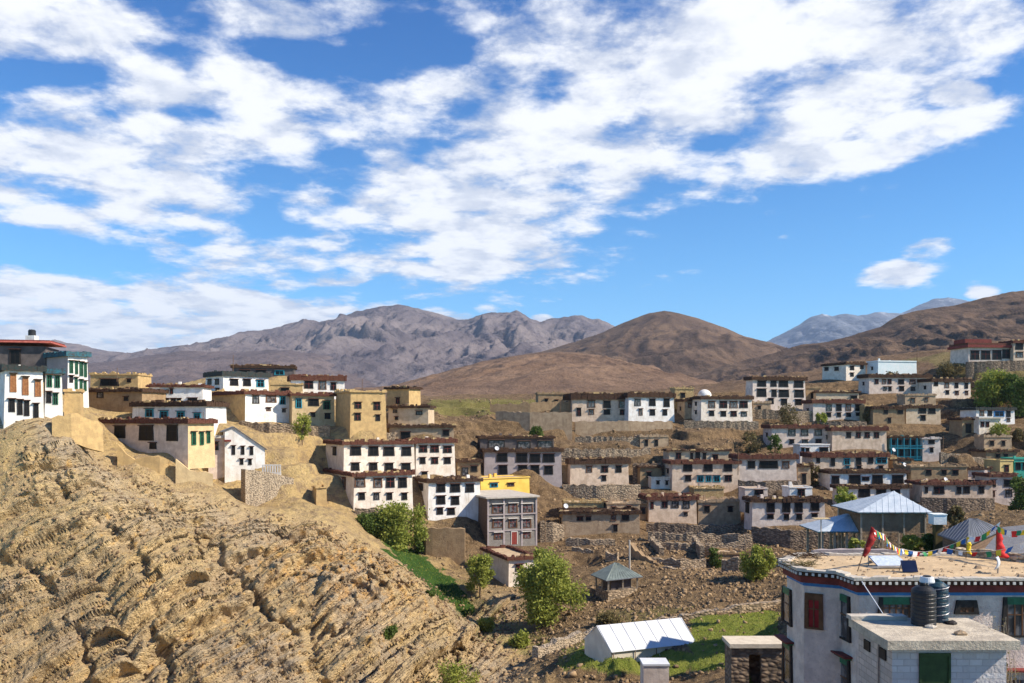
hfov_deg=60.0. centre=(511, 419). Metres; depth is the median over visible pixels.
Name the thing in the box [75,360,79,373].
window
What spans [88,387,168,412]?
village house
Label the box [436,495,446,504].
window
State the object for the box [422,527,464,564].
retaining wall
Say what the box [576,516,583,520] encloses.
window
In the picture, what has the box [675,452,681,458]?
window
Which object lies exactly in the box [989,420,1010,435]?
green bush
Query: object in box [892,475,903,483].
window
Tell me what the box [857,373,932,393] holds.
village house
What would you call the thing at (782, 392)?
window
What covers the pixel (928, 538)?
green bush
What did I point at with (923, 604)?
water tank
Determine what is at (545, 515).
utility pole
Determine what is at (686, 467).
window
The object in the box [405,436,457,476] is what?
village house
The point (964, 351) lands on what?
hilltop temple
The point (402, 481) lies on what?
window
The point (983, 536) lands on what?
prayer flag string
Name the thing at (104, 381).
window
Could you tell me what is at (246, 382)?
window
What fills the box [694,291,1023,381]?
hill
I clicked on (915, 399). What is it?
mud house
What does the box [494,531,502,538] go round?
window
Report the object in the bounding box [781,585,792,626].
window
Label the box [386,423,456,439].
village house
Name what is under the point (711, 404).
window
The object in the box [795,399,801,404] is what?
window
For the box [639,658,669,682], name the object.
white pillar box
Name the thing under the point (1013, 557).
parapet wall
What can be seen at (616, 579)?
grey pavilion
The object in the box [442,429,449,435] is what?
window
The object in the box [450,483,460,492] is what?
window
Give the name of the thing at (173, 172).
sky
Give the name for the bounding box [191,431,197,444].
window
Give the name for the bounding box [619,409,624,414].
window
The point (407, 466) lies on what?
window
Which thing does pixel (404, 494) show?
window
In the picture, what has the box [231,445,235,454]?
window
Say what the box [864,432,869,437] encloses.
window
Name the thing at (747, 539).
stone wall
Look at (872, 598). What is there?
hose
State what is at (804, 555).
twig bundle
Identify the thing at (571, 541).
stone wall
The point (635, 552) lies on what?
stone wall
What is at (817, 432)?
window
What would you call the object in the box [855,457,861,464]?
window
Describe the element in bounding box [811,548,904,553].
garden wall
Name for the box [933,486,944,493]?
window
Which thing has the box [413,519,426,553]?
green bush
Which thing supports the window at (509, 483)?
in the yellow house at (495, 481)
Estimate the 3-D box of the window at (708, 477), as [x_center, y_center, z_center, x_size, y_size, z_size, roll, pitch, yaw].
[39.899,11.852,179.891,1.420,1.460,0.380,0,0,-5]
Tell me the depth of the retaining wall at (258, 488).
137.93 m
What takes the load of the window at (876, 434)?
in the village house at (839, 437)
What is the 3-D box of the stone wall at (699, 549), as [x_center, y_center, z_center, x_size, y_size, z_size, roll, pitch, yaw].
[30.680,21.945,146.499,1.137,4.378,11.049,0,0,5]
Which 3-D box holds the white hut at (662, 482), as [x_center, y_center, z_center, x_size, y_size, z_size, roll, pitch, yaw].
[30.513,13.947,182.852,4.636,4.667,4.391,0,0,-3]
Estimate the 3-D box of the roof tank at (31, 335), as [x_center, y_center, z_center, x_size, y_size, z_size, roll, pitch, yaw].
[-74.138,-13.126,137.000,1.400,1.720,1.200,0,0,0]
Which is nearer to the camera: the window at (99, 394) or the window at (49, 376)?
the window at (49, 376)
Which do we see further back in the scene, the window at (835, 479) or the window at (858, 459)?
the window at (858, 459)
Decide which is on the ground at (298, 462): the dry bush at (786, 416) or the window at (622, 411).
the dry bush at (786, 416)
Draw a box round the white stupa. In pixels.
[697,389,711,395]
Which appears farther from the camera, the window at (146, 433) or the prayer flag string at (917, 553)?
the window at (146, 433)
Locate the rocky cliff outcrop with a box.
[0,419,527,682]
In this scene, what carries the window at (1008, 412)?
in the village house at (1007, 414)
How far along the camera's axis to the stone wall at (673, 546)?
146.70 m
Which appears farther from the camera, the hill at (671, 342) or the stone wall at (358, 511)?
the hill at (671, 342)
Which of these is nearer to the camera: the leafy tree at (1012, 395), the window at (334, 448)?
the window at (334, 448)
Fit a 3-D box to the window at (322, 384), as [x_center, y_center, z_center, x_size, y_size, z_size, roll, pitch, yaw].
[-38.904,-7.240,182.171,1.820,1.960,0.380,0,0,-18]
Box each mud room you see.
[561,498,607,507]
[689,485,724,497]
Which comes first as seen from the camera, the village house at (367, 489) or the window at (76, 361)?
the window at (76, 361)
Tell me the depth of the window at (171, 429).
130.49 m
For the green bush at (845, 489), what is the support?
on the ground at (298, 462)
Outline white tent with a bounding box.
[584,617,694,661]
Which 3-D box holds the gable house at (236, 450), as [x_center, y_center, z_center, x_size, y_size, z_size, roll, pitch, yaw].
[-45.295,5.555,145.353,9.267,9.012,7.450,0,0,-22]
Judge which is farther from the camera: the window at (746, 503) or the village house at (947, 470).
the village house at (947, 470)
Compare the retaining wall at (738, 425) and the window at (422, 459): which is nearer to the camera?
the window at (422, 459)
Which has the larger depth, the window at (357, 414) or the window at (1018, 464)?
the window at (1018, 464)
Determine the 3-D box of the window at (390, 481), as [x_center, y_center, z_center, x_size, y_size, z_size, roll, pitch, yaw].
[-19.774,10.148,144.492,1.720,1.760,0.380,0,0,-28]
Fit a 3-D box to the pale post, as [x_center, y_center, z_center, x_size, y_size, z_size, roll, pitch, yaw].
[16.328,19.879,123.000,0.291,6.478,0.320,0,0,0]
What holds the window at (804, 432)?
in the village house at (799, 433)
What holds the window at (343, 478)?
in the village house at (367, 489)
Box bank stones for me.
[479,570,786,682]
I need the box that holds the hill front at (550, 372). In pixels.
[353,352,719,398]
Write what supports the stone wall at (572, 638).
on the ground at (298, 462)
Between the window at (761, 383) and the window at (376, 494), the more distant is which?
the window at (761, 383)
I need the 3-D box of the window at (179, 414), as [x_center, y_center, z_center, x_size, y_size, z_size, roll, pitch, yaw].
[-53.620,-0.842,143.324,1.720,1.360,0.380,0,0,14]
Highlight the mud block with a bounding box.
[89,371,152,388]
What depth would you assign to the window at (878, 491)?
176.11 m
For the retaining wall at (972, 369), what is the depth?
256.92 m
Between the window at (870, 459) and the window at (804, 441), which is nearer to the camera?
the window at (870, 459)
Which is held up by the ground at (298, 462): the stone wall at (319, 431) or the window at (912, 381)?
the stone wall at (319, 431)
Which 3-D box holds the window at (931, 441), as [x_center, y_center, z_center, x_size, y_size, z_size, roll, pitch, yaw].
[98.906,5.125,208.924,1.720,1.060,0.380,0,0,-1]
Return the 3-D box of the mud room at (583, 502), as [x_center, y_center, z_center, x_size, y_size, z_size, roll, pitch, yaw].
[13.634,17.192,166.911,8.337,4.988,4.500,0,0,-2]
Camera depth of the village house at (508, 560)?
132.66 m
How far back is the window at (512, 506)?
150.12 m
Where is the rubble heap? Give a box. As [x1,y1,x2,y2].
[600,527,789,586]
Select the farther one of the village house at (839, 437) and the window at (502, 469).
the village house at (839, 437)
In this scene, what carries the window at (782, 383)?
in the village house at (779, 390)
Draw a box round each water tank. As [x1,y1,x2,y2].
[911,582,936,626]
[928,578,949,622]
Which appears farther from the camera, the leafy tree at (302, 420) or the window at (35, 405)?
the leafy tree at (302, 420)
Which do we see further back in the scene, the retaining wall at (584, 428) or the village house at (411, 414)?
the retaining wall at (584, 428)
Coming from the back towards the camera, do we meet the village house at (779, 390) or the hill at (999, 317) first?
the hill at (999, 317)
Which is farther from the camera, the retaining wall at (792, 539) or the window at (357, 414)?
the window at (357, 414)
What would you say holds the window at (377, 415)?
in the village house at (357, 411)
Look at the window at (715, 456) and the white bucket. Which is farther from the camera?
the window at (715, 456)
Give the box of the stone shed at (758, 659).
[722,636,781,682]
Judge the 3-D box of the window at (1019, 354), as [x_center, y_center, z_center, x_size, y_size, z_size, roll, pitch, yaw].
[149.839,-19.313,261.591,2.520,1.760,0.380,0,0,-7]
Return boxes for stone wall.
[52,413,103,451]
[117,444,167,474]
[176,459,212,485]
[239,420,329,436]
[355,507,411,531]
[387,432,394,440]
[532,627,593,658]
[540,521,563,542]
[561,447,650,463]
[566,537,614,546]
[572,546,593,553]
[575,436,668,446]
[605,551,618,561]
[630,543,656,563]
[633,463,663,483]
[648,531,734,543]
[650,537,663,555]
[652,557,705,568]
[654,599,780,619]
[655,540,745,550]
[662,566,700,569]
[692,535,704,558]
[704,545,742,556]
[721,556,741,571]
[722,533,752,548]
[774,555,787,567]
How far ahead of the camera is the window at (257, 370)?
195.79 m
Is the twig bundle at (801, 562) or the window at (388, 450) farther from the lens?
the window at (388, 450)
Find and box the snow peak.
[767,297,969,347]
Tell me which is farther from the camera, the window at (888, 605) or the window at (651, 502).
the window at (651, 502)
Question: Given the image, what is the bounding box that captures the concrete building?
[476,489,539,545]
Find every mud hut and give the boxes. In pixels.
[63,388,84,416]
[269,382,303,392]
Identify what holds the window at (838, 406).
in the village house at (835, 409)
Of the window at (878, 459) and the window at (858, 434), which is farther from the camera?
the window at (858, 434)
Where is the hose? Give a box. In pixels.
[862,582,882,613]
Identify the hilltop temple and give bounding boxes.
[947,339,1011,363]
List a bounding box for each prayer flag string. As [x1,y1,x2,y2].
[874,529,903,555]
[904,535,970,556]
[946,541,1023,556]
[969,521,1000,541]
[996,525,1023,536]
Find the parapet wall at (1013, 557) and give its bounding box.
[955,547,1023,562]
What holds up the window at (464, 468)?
in the mud house at (467, 466)
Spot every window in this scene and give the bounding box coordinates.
[7,398,15,411]
[8,348,20,363]
[9,372,16,391]
[17,399,23,414]
[22,376,29,394]
[23,400,29,415]
[33,403,39,417]
[34,379,42,396]
[45,391,51,402]
[46,374,52,386]
[52,392,58,404]
[54,374,60,387]
[69,360,74,372]
[69,375,73,382]
[74,377,78,388]
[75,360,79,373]
[79,361,84,375]
[79,379,83,388]
[83,362,88,376]
[83,380,88,390]
[96,392,103,397]
[99,378,118,385]
[112,425,125,437]
[138,425,153,440]
[143,408,153,416]
[147,442,156,448]
[158,410,168,417]
[164,424,177,440]
[175,411,184,417]
[186,397,197,400]
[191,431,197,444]
[192,412,201,417]
[199,431,205,444]
[206,430,211,442]
[215,441,219,449]
[229,378,238,385]
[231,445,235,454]
[240,445,245,454]
[243,378,251,385]
[247,458,252,464]
[252,394,259,403]
[255,369,266,372]
[256,379,265,386]
[265,395,276,402]
[274,369,284,374]
[279,395,286,404]
[280,387,289,390]
[296,398,301,407]
[304,380,313,388]
[308,398,319,405]
[318,380,326,389]
[322,400,330,409]
[324,413,330,418]
[330,382,336,389]
[331,446,335,455]
[341,477,345,489]
[350,446,361,455]
[350,462,360,470]
[354,402,361,408]
[354,412,361,420]
[354,477,365,487]
[358,492,365,499]
[368,446,378,455]
[368,462,378,470]
[373,401,380,409]
[373,477,383,487]
[373,492,380,499]
[375,414,380,420]
[383,446,395,455]
[384,462,394,470]
[385,477,394,487]
[386,492,393,499]
[394,397,399,403]
[398,477,407,487]
[400,431,410,438]
[401,446,412,455]
[401,462,411,469]
[401,492,408,499]
[415,410,422,414]
[419,445,427,451]
[419,457,425,463]
[430,445,439,452]
[431,457,438,463]
[436,483,446,492]
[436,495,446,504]
[436,507,444,514]
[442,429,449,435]
[443,445,452,452]
[444,457,451,463]
[447,507,455,514]
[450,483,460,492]
[451,495,459,504]
[461,466,468,475]
[465,483,474,492]
[470,465,477,471]
[488,439,504,447]
[489,482,498,487]
[492,503,504,512]
[492,518,503,527]
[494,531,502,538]
[496,453,507,461]
[498,465,507,474]
[507,482,515,486]
[508,502,518,512]
[508,518,517,527]
[515,563,524,571]
[516,453,527,462]
[517,440,530,448]
[518,465,526,470]
[520,503,533,512]
[521,518,531,527]
[522,531,531,537]
[529,453,540,462]
[531,465,539,473]
[537,440,552,447]
[542,453,554,462]
[544,465,553,474]
[576,407,581,415]
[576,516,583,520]
[586,465,592,472]
[587,400,595,407]
[601,465,608,472]
[603,400,610,407]
[603,409,610,414]
[610,514,616,520]
[613,524,618,531]
[615,465,621,472]
[618,400,624,407]
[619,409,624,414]
[621,514,629,520]
[634,398,641,405]
[638,408,643,415]
[649,398,656,405]
[650,409,655,415]
[650,501,654,508]
[661,501,667,507]
[663,398,670,406]
[671,500,679,507]
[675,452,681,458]
[682,500,690,508]
[683,463,692,471]
[685,475,691,481]
[695,451,700,458]
[697,475,703,481]
[703,463,712,471]
[704,505,710,512]
[705,475,711,481]
[708,401,715,407]
[709,410,714,415]
[712,454,718,459]
[713,475,720,481]
[719,401,727,407]
[723,464,732,471]
[724,475,731,481]
[727,506,732,511]
[729,401,737,407]
[730,411,736,416]
[739,401,747,407]
[741,411,747,416]
[744,501,748,512]
[747,460,755,468]
[754,489,764,495]
[757,380,766,386]
[757,388,766,396]
[759,460,778,468]
[766,502,775,512]
[767,513,774,518]
[770,380,777,386]
[771,389,777,396]
[774,634,793,682]
[778,380,788,386]
[779,389,788,396]
[781,398,787,404]
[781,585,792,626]
[782,461,789,468]
[782,502,791,512]
[783,513,789,519]
[788,429,795,435]
[794,380,803,387]
[794,389,804,397]
[794,502,803,512]
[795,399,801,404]
[796,513,802,519]
[797,488,805,495]
[801,429,808,435]
[801,473,807,483]
[802,439,808,443]
[804,592,822,629]
[810,502,820,510]
[814,429,821,435]
[819,447,828,451]
[826,404,831,410]
[830,457,835,465]
[830,650,852,682]
[831,475,839,483]
[836,404,841,410]
[839,593,851,642]
[843,457,850,464]
[846,404,850,410]
[846,432,850,437]
[848,474,860,483]
[855,404,859,410]
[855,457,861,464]
[856,432,860,437]
[858,488,870,497]
[861,476,870,480]
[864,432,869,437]
[868,457,873,463]
[872,475,882,483]
[874,432,878,437]
[876,456,887,463]
[876,489,885,494]
[877,597,910,617]
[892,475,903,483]
[898,379,904,383]
[908,449,914,455]
[909,379,915,383]
[918,407,926,412]
[925,469,932,474]
[928,408,935,413]
[928,439,934,443]
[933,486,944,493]
[941,469,947,474]
[952,469,959,474]
[954,600,979,614]
[956,486,962,493]
[963,486,969,493]
[965,423,972,432]
[970,350,979,359]
[978,486,984,493]
[981,350,990,359]
[992,350,1001,359]
[994,410,1005,416]
[1001,597,1023,637]
[1002,349,1010,358]
[1003,479,1012,486]
[1004,464,1009,471]
[1005,489,1012,496]
[1006,410,1011,416]
[1006,668,1023,682]
[1015,343,1023,349]
[1015,462,1021,469]
[1016,351,1023,357]
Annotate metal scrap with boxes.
[945,620,956,624]
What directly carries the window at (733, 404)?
in the village house at (723, 408)
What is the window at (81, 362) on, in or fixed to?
in the village house at (75, 376)
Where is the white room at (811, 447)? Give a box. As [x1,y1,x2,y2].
[792,443,829,462]
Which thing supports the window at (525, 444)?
in the rooftop storey
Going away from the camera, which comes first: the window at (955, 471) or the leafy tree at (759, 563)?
the leafy tree at (759, 563)
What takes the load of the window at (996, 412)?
in the village house at (1007, 414)
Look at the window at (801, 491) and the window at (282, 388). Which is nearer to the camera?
the window at (801, 491)
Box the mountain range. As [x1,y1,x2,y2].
[49,304,614,385]
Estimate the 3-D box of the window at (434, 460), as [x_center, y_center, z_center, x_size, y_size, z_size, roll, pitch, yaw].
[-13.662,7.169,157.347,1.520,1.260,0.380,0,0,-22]
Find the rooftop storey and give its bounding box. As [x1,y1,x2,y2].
[475,433,555,454]
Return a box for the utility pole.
[541,512,548,534]
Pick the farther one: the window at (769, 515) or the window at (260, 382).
the window at (260, 382)
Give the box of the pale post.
[629,540,630,569]
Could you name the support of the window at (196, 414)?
in the village house at (213, 409)
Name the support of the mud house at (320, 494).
on the ground at (298, 462)
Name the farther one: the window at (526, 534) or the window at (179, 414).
the window at (526, 534)
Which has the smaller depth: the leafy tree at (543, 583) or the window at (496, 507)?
the leafy tree at (543, 583)
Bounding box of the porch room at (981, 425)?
[973,417,1003,434]
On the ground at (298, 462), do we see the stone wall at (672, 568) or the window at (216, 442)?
the stone wall at (672, 568)
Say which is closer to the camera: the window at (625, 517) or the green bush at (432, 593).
the green bush at (432, 593)
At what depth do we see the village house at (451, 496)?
150.95 m
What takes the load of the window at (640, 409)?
in the village house at (649, 406)
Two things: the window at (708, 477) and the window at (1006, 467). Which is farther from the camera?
the window at (1006, 467)
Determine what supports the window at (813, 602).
in the house at (819, 602)
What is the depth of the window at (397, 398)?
177.84 m
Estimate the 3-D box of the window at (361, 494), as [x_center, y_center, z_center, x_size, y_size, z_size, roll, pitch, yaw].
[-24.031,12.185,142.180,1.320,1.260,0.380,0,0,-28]
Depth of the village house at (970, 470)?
187.89 m
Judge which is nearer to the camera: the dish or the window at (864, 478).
the dish
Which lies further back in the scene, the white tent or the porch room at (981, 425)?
the porch room at (981, 425)
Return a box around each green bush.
[383,624,398,639]
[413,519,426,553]
[425,590,435,596]
[434,657,481,682]
[476,616,494,632]
[507,628,530,648]
[528,425,543,435]
[707,546,721,567]
[767,433,782,452]
[815,412,827,423]
[834,485,848,501]
[847,537,865,548]
[899,534,925,551]
[921,533,933,551]
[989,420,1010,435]
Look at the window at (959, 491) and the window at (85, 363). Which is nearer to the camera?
the window at (85, 363)
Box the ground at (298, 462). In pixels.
[0,340,1023,682]
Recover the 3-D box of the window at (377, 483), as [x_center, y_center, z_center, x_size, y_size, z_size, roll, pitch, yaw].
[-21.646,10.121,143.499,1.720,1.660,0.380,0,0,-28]
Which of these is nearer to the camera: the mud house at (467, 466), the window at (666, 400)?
the mud house at (467, 466)
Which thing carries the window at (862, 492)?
in the village house at (859, 491)
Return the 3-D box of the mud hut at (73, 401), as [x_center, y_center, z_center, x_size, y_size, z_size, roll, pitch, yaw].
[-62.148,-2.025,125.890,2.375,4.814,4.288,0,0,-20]
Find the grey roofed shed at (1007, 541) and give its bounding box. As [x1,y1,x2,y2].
[985,525,1023,552]
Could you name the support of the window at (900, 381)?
in the village house at (902, 383)
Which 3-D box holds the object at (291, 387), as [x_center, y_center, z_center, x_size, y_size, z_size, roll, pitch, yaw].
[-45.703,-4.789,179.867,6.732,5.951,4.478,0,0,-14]
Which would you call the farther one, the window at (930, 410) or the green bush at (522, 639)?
the window at (930, 410)
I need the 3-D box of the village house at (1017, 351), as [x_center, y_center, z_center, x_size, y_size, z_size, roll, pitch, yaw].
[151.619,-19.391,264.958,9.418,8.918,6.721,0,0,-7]
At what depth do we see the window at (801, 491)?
163.47 m
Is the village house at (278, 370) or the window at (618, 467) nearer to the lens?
the window at (618, 467)
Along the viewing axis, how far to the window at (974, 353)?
261.42 m
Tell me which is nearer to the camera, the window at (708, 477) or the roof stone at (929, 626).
the roof stone at (929, 626)
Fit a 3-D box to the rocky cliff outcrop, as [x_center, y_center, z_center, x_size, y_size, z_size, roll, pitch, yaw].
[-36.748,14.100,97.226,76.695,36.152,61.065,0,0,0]
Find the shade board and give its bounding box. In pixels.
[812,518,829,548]
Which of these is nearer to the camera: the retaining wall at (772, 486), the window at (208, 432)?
the window at (208, 432)
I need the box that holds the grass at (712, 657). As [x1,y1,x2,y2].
[381,540,777,673]
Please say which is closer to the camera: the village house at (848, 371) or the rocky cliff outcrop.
the rocky cliff outcrop
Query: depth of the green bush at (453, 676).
93.12 m
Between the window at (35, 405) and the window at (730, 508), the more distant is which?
the window at (730, 508)
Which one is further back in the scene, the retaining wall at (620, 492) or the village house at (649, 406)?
the village house at (649, 406)
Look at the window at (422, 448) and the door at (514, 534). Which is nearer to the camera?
the door at (514, 534)
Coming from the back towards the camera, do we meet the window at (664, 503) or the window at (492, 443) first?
the window at (492, 443)
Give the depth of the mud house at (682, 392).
236.04 m
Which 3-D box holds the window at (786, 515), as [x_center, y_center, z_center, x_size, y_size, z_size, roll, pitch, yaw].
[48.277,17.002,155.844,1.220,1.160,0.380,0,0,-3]
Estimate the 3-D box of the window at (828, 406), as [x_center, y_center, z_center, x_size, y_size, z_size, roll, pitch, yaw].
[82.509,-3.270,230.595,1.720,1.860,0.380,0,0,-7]
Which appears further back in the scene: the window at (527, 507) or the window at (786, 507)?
the window at (786, 507)
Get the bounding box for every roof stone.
[925,624,936,628]
[954,630,966,635]
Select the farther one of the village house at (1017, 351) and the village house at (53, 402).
the village house at (1017, 351)
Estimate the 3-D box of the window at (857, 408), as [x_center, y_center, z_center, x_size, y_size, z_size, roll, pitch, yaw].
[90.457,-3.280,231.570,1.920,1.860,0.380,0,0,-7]
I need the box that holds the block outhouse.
[846,614,1019,682]
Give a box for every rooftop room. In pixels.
[738,485,767,512]
[781,482,812,496]
[812,390,861,399]
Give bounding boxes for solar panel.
[868,555,902,568]
[899,560,917,571]
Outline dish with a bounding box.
[994,556,999,572]
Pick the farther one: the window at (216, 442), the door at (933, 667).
the window at (216, 442)
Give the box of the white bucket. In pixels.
[919,575,934,582]
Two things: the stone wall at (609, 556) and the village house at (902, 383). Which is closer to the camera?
the stone wall at (609, 556)
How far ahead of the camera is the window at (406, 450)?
155.32 m
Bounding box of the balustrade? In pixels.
[262,465,280,474]
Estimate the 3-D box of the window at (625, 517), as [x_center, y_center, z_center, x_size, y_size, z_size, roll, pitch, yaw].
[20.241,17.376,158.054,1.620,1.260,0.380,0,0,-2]
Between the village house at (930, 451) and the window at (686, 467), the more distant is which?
the village house at (930, 451)
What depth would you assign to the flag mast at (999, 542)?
41.97 m
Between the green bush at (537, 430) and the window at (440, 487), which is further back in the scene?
the green bush at (537, 430)
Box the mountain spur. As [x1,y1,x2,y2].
[87,350,379,388]
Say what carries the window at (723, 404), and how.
in the village house at (723, 408)
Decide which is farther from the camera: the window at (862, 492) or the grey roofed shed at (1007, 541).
the window at (862, 492)
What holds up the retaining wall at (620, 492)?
on the ground at (298, 462)
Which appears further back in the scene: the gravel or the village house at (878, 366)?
the village house at (878, 366)
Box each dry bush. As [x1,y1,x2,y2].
[595,608,621,625]
[742,430,763,452]
[778,403,800,424]
[808,460,819,486]
[862,407,870,421]
[934,359,965,375]
[1010,427,1023,440]
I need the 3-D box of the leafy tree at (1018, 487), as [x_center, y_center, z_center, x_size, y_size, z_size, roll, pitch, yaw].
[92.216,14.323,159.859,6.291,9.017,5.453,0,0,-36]
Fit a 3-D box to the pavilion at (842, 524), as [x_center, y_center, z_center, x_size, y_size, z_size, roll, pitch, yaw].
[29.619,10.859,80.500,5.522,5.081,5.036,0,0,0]
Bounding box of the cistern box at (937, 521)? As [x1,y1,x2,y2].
[927,513,947,552]
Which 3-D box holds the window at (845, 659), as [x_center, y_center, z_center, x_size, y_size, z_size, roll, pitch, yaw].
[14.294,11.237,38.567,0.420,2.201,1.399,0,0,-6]
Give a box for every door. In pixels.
[511,531,517,544]
[919,653,950,682]
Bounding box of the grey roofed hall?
[937,518,995,553]
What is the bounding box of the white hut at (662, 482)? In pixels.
[648,476,669,488]
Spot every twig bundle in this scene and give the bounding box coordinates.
[781,557,817,568]
[785,550,827,559]
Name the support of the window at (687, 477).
in the village house at (683, 474)
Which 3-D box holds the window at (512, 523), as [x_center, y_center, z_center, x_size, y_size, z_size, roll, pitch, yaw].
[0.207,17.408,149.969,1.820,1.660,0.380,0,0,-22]
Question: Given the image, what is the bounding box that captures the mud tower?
[384,385,422,408]
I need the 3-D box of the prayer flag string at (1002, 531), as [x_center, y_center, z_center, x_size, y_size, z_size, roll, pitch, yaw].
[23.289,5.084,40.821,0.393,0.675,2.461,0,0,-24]
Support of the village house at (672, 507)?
on the ground at (298, 462)
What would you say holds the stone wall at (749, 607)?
on the ground at (298, 462)
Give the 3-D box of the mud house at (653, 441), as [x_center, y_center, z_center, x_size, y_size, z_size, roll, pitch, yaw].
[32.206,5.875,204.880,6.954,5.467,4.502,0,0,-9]
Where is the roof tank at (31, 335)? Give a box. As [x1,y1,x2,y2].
[25,329,38,339]
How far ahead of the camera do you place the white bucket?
30.19 m
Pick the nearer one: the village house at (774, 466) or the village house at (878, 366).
the village house at (774, 466)
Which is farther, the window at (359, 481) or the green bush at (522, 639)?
the window at (359, 481)
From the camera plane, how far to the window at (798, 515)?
156.06 m
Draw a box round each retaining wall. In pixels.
[241,469,293,505]
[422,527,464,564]
[490,400,569,412]
[495,411,571,439]
[563,484,640,500]
[575,420,672,436]
[646,522,741,534]
[684,420,758,430]
[738,480,800,496]
[751,526,832,549]
[752,409,812,422]
[812,421,866,425]
[920,497,994,514]
[939,452,988,466]
[965,360,1023,378]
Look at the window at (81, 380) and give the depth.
134.37 m
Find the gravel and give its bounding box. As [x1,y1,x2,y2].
[822,556,1023,576]
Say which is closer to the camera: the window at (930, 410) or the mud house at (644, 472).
the mud house at (644, 472)
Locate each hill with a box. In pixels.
[523,311,787,376]
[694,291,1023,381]
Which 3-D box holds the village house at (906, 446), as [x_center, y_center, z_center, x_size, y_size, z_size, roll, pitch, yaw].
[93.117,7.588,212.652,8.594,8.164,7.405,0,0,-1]
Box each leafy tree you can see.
[290,411,310,445]
[355,511,383,535]
[372,500,430,550]
[465,552,495,599]
[510,545,592,630]
[533,547,548,565]
[739,543,777,581]
[834,491,856,503]
[946,505,965,528]
[970,367,1008,406]
[997,372,1023,417]
[1007,474,1023,510]
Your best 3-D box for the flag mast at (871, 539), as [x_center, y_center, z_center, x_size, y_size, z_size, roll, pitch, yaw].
[15.475,5.614,38.677,0.926,1.965,0.182,0,0,-14]
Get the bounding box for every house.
[0,339,65,376]
[0,363,46,427]
[43,351,91,407]
[43,368,65,417]
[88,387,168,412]
[98,416,217,468]
[129,399,229,434]
[145,382,213,400]
[203,370,270,390]
[208,426,266,482]
[212,389,290,422]
[229,364,296,376]
[287,374,346,398]
[287,391,336,425]
[311,481,327,506]
[323,437,416,476]
[323,467,415,515]
[334,389,386,438]
[386,404,435,426]
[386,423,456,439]
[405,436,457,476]
[413,474,482,520]
[455,458,482,475]
[479,545,534,586]
[480,473,529,492]
[481,447,564,487]
[535,391,563,402]
[557,506,641,537]
[561,462,567,483]
[563,392,624,421]
[565,456,630,485]
[602,497,640,519]
[623,498,647,519]
[624,391,675,421]
[632,461,663,486]
[634,434,668,447]
[638,492,700,523]
[661,448,731,459]
[662,458,741,492]
[669,386,694,408]
[675,397,692,418]
[690,395,753,421]
[696,495,740,525]
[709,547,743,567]
[728,452,798,481]
[742,494,827,529]
[743,375,807,410]
[752,400,771,409]
[761,423,828,447]
[774,552,1023,682]
[796,462,813,485]
[800,451,890,472]
[801,398,865,420]
[805,385,821,399]
[818,467,908,490]
[820,361,867,380]
[825,425,888,451]
[830,483,912,504]
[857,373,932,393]
[859,404,873,420]
[865,405,906,424]
[867,358,916,373]
[886,435,923,460]
[888,457,913,467]
[892,404,942,424]
[892,461,968,479]
[896,393,936,404]
[904,478,995,501]
[917,377,972,398]
[919,436,941,461]
[947,417,974,436]
[958,407,1016,423]
[967,466,992,479]
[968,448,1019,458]
[972,470,1018,505]
[973,433,1012,449]
[983,459,1013,472]
[998,339,1023,360]
[1000,456,1023,477]
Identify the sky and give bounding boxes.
[0,0,1023,352]
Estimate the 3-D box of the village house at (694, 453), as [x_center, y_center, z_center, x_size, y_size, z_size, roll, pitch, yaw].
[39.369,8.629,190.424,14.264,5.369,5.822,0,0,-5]
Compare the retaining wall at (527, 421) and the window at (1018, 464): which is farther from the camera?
the retaining wall at (527, 421)
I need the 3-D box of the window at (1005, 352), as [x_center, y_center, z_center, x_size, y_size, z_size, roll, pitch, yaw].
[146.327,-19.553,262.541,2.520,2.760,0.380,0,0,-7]
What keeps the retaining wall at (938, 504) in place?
on the ground at (298, 462)
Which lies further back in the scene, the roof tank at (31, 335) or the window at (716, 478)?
the window at (716, 478)
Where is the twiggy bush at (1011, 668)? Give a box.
[988,616,1019,682]
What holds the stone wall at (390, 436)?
on the ground at (298, 462)
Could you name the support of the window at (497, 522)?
in the concrete building
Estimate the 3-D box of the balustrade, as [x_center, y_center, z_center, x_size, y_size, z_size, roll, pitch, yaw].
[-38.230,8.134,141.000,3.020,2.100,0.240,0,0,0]
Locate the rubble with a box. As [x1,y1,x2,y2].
[429,373,1023,649]
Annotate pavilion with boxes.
[591,562,642,600]
[799,513,871,551]
[831,491,932,548]
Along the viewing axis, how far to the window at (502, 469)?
175.42 m
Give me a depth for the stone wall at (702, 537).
153.75 m
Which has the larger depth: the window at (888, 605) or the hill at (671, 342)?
the hill at (671, 342)
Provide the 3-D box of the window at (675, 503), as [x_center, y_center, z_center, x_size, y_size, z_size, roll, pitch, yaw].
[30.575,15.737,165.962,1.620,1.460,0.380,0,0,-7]
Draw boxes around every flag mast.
[857,526,875,570]
[966,537,971,556]
[996,524,1008,558]
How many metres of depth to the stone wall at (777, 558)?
125.21 m
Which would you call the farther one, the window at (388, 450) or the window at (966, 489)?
the window at (966, 489)
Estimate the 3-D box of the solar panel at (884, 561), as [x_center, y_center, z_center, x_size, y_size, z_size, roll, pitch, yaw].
[16.979,6.460,40.250,2.101,0.460,1.150,0,0,0]
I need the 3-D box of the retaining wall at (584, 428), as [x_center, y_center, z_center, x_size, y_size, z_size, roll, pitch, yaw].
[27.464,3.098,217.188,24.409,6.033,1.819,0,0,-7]
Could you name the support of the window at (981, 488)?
in the village house at (958, 488)

